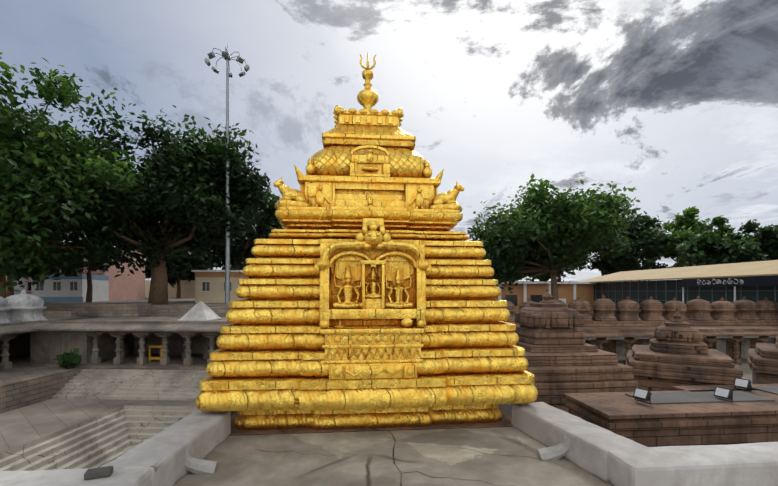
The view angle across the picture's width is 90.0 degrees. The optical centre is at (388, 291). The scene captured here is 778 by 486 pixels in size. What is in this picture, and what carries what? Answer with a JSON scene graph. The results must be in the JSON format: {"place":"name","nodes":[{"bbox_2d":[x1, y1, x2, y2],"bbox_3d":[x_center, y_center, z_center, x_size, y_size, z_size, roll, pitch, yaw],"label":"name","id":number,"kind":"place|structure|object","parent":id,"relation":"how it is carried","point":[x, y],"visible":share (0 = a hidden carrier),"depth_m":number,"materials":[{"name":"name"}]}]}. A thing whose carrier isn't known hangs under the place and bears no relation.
{"place":"outdoors","nodes":[
{"label":"outdoors","id":0,"kind":"place"},
{"bbox_2d":[6,276,26,294],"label":"building","id":1,"kind":"structure","parent":0,"point":[18,287],"depth_m":58.17,"materials":[{"name":"white paint"}]},
{"bbox_2d":[31,274,108,301],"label":"building","id":2,"kind":"structure","parent":0,"point":[71,286],"depth_m":55.16,"materials":[{"name":"paint"}]},
{"bbox_2d":[40,297,83,301],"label":"white blue building dado","id":3,"kind":"object","parent":2,"relation":"attached to","point":[63,299],"visible":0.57,"depth_m":55.02,"materials":[{"name":"paint"}]},
{"bbox_2d":[0,399,195,453],"bbox_3d":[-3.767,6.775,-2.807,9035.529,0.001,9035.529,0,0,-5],"label":"stone pavement","id":4,"kind":"structure","parent":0,"point":[19,427],"depth_m":21.28,"materials":[{"name":"grey stone"}]},
{"bbox_2d":[0,405,199,470],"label":"stepped tank stairs","id":5,"kind":"structure","parent":4,"relation":"in","point":[100,440],"depth_m":19.75,"materials":[{"name":"stone"}]},
{"bbox_2d":[0,353,206,413],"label":"stone wall","id":6,"kind":"structure","parent":4,"relation":"on","point":[24,381],"depth_m":25.45,"materials":[{"name":"grey stone"}]},
{"bbox_2d":[0,317,230,369],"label":"pillared pavilion","id":7,"kind":"structure","parent":4,"relation":"on","point":[118,340],"depth_m":28.15,"materials":[{"name":"grey stone"}]},
{"bbox_2d":[0,289,46,322],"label":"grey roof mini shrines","id":8,"kind":"object","parent":7,"relation":"on","point":[23,306],"visible":0.98,"depth_m":27.43,"materials":[{"name":"stone"}]},
{"bbox_2d":[53,348,81,368],"bbox_3d":[-21.836,4.689,26.486,1.644,1.592,1.301,0,0,-5],"label":"potted shrub","id":9,"kind":"object","parent":7,"relation":"on","point":[68,360],"visible":1,"depth_m":26.23,"materials":[{"name":"green plant"}]},
{"bbox_2d":[149,345,167,360],"bbox_3d":[-17.373,4.625,29.389,1.400,1.200,0.300,0,0,3],"label":"frame","id":10,"kind":"object","parent":7,"relation":"on","point":[155,358],"visible":0.54,"depth_m":29.27,"materials":[{"name":"paint"}]},
{"bbox_2d":[178,301,221,320],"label":"pyramid roof","id":11,"kind":"structure","parent":7,"relation":"on","point":[200,311],"depth_m":29.65,"materials":[{"name":"white stone"}]},
{"bbox_2d":[52,369,208,400],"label":"stone steps","id":12,"kind":"structure","parent":4,"relation":"on","point":[124,384],"depth_m":25.48,"materials":[{"name":"stone"}]},
{"bbox_2d":[43,298,230,316],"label":"terrace retaining walls","id":13,"kind":"structure","parent":4,"relation":"on","point":[177,307],"depth_m":38.56,"materials":[{"name":"grey stone"}]},
{"bbox_2d":[5,227,79,296],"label":"tree","id":14,"kind":"object","parent":13,"relation":"attached to","point":[52,270],"depth_m":45.88,"materials":[{"name":"green plant"}]},
{"bbox_2d":[0,52,169,297],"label":"tree","id":15,"kind":"object","parent":13,"relation":"on","point":[47,163],"depth_m":34.22,"materials":[{"name":"green plant"}]},
{"bbox_2d":[27,248,144,300],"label":"long cream building","id":16,"kind":"structure","parent":13,"relation":"on","point":[124,286],"depth_m":67.78,"materials":[{"name":"pink paint"}]},
{"bbox_2d":[49,228,139,302],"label":"tree","id":17,"kind":"object","parent":13,"relation":"attached to","point":[106,265],"depth_m":52.83,"materials":[{"name":"green plant"}]},
{"bbox_2d":[56,105,271,304],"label":"tree","id":18,"kind":"object","parent":13,"relation":"on","point":[177,162],"depth_m":43.64,"materials":[{"name":"green plant"}]},
{"bbox_2d":[131,249,218,279],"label":"tree","id":19,"kind":"object","parent":13,"relation":"attached to","point":[184,277],"depth_m":105.25,"materials":[{"name":"green plant"}]},
{"bbox_2d":[145,247,216,297],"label":"tree","id":20,"kind":"object","parent":13,"relation":"attached to","point":[186,265],"depth_m":84.68,"materials":[{"name":"green plant"}]},
{"bbox_2d":[204,43,249,304],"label":"light pole","id":21,"kind":"object","parent":13,"relation":"on","point":[226,56],"visible":0.98,"depth_m":44.13,"materials":[{"name":"grey metal"}]},
{"bbox_2d":[222,262,253,277],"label":"tree","id":22,"kind":"object","parent":13,"relation":"attached to","point":[231,268],"depth_m":114.48,"materials":[{"name":"green plant"}]},
{"bbox_2d":[199,168,282,269],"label":"tree","id":23,"kind":"object","parent":13,"relation":"attached to","point":[263,227],"depth_m":60.74,"materials":[{"name":"green plant"}]},
{"bbox_2d":[240,217,283,269],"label":"small tree","id":24,"kind":"object","parent":13,"relation":"on","point":[277,226],"visible":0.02,"depth_m":69.48,"materials":[{"name":"green plant"}]},
{"bbox_2d":[229,404,512,435],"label":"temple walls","id":25,"kind":"structure","parent":4,"relation":"on","point":[506,412],"depth_m":4.85,"materials":[{"name":"stone"}]},
{"bbox_2d":[196,165,537,429],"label":"gold vimana tiers","id":26,"kind":"object","parent":25,"relation":"on","point":[266,368],"visible":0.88,"depth_m":4.82,"materials":[{"name":"gold metal"}]},
{"bbox_2d":[273,177,463,212],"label":"bull statues","id":27,"kind":"object","parent":26,"relation":"on","point":[296,198],"visible":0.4,"depth_m":5.39,"materials":[{"name":"gold metal"}]},
{"bbox_2d":[311,124,426,177],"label":"temple dome","id":28,"kind":"structure","parent":26,"relation":"on","point":[336,161],"depth_m":5.74,"materials":[{"name":"gold metal"}]},
{"bbox_2d":[306,53,431,177],"bbox_3d":[-0.358,-2.857,6.591,2.191,2.395,2.047,0,0,-5],"label":"gold vimana top","id":29,"kind":"object","parent":28,"relation":"on","point":[370,164],"visible":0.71,"depth_m":5.92,"materials":[{"name":"gold metal"}]},
{"bbox_2d":[314,218,431,379],"bbox_3d":[-0.218,0.083,4.997,1.400,1.915,1.020,0,0,-5],"label":"carved niche","id":30,"kind":"object","parent":26,"relation":"attached to","point":[372,271],"visible":0.98,"depth_m":4.63,"materials":[{"name":"gold metal"}]},
{"bbox_2d":[173,427,612,485],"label":"rooftop floor","id":31,"kind":"structure","parent":25,"relation":"on","point":[240,460],"depth_m":3.94,"materials":[{"name":"grey concrete"}]},
{"bbox_2d":[0,402,777,485],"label":"roof parapets","id":32,"kind":"object","parent":31,"relation":"on","point":[172,454],"visible":0.9,"depth_m":3.46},
{"bbox_2d":[84,466,112,479],"bbox_3d":[-2.237,1.398,3.001,0.170,0.055,0.090,0,0,-22],"label":"loose stone on parapet","id":33,"kind":"object","parent":32,"relation":"on","point":[99,472],"visible":1,"depth_m":2.97,"materials":[{"name":"grey stone"}]},
{"bbox_2d":[255,430,544,485],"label":"floor cracks","id":34,"kind":"object","parent":31,"relation":"on","point":[408,472],"visible":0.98,"depth_m":4.05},
{"bbox_2d":[557,407,568,412],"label":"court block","id":35,"kind":"structure","parent":4,"relation":"on","point":[566,409],"depth_m":11.07,"materials":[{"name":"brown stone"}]},
{"bbox_2d":[514,284,777,407],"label":"stone shrines","id":36,"kind":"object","parent":4,"relation":"on","point":[561,356],"depth_m":12.19,"materials":[{"name":"brown stone"}]},
{"bbox_2d":[564,384,777,446],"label":"stone platform","id":37,"kind":"structure","parent":4,"relation":"on","point":[652,425],"depth_m":8.91,"materials":[{"name":"brown stone"}]},
{"bbox_2d":[633,377,751,403],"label":"floodlights","id":38,"kind":"object","parent":37,"relation":"on","point":[729,397],"visible":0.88,"depth_m":9.59,"materials":[{"name":"black metal"}]},
{"bbox_2d":[625,386,777,404],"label":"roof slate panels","id":39,"kind":"object","parent":37,"relation":"on","point":[685,397],"visible":0.88,"depth_m":9.88,"materials":[{"name":"grey stone"}]},
{"bbox_2d":[618,358,751,383],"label":"court floor","id":40,"kind":"structure","parent":4,"relation":"on","point":[746,369],"depth_m":30.74,"materials":[{"name":"grey stone"}]},
{"bbox_2d":[508,320,777,364],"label":"pillared colonnade","id":41,"kind":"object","parent":40,"relation":"on","point":[599,331],"depth_m":32.86,"materials":[{"name":"brown stone"}]},
{"bbox_2d":[503,294,777,321],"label":"row of domes","id":42,"kind":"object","parent":41,"relation":"on","point":[650,309],"visible":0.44,"depth_m":35.46,"materials":[{"name":"brown stone"}]},
{"bbox_2d":[584,336,775,339],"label":"white cloister lintel","id":43,"kind":"structure","parent":41,"relation":"attached to","point":[610,338],"depth_m":31.82,"materials":[{"name":"stone"}]},
{"bbox_2d":[590,339,773,360],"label":"pillars","id":44,"kind":"structure","parent":41,"relation":"attached to","point":[720,347],"depth_m":35.16,"materials":[{"name":"grey stone"}]},
{"bbox_2d":[191,270,248,302],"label":"building","id":45,"kind":"structure","parent":0,"point":[209,286],"depth_m":51.06,"materials":[{"name":"beige paint"}]},
{"bbox_2d":[0,0,777,280],"label":"sky","id":46,"kind":"structure","parent":0,"point":[675,102],"materials":[{"name":"grey"}]},
{"bbox_2d":[488,282,596,314],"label":"orange brick building","id":47,"kind":"structure","parent":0,"point":[568,292],"depth_m":63.23,"materials":[{"name":"orange brick"}]},
{"bbox_2d":[467,174,640,299],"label":"tree","id":48,"kind":"object","parent":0,"point":[498,238],"depth_m":43.23,"materials":[{"name":"green plant"}]},
{"bbox_2d":[578,260,777,315],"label":"long roofed building","id":49,"kind":"structure","parent":0,"point":[685,287],"depth_m":45.96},
{"bbox_2d":[697,278,743,284],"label":"sign lettering","id":50,"kind":"object","parent":49,"relation":"attached to","point":[718,281],"visible":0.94,"depth_m":40.94,"materials":[{"name":"white paint"}]},
{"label":"terrace","id":51,"kind":"structure","parent":0,"visible":0},
{"bbox_2d":[145,280,622,297],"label":"building","id":52,"kind":"structure","parent":51,"relation":"on","point":[187,289],"depth_m":95.82,"materials":[{"name":"beige paint"}]},
{"bbox_2d":[531,250,604,281],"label":"tree","id":53,"kind":"object","parent":51,"relation":"on","point":[593,265],"depth_m":95.28,"materials":[{"name":"green plant"}]},
{"bbox_2d":[590,255,661,275],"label":"tree","id":54,"kind":"object","parent":51,"relation":"on","point":[649,261],"visible":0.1,"depth_m":115.72,"materials":[{"name":"green plant"}]},
{"bbox_2d":[583,210,671,281],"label":"tree","id":55,"kind":"object","parent":51,"relation":"on","point":[645,232],"depth_m":83.32,"materials":[{"name":"green plant"}]},
{"bbox_2d":[660,245,685,267],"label":"tree","id":56,"kind":"object","parent":51,"relation":"on","point":[680,259],"visible":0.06,"depth_m":124.05,"materials":[{"name":"green plant"}]},
{"bbox_2d":[644,206,742,278],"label":"tree","id":57,"kind":"object","parent":51,"relation":"on","point":[682,228],"depth_m":78.54,"materials":[{"name":"green plant"}]},
{"bbox_2d":[676,230,769,277],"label":"tree","id":58,"kind":"object","parent":51,"relation":"on","point":[699,247],"depth_m":56.88,"materials":[{"name":"green plant"}]},
{"bbox_2d":[722,224,777,275],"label":"tree","id":59,"kind":"object","parent":51,"relation":"on","point":[767,238],"depth_m":62.09,"materials":[{"name":"green plant"}]},
{"bbox_2d":[738,219,777,254],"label":"tree","id":60,"kind":"object","parent":51,"relation":"on","point":[749,226],"visible":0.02,"depth_m":81.24,"materials":[{"name":"green plant"}]}
]}

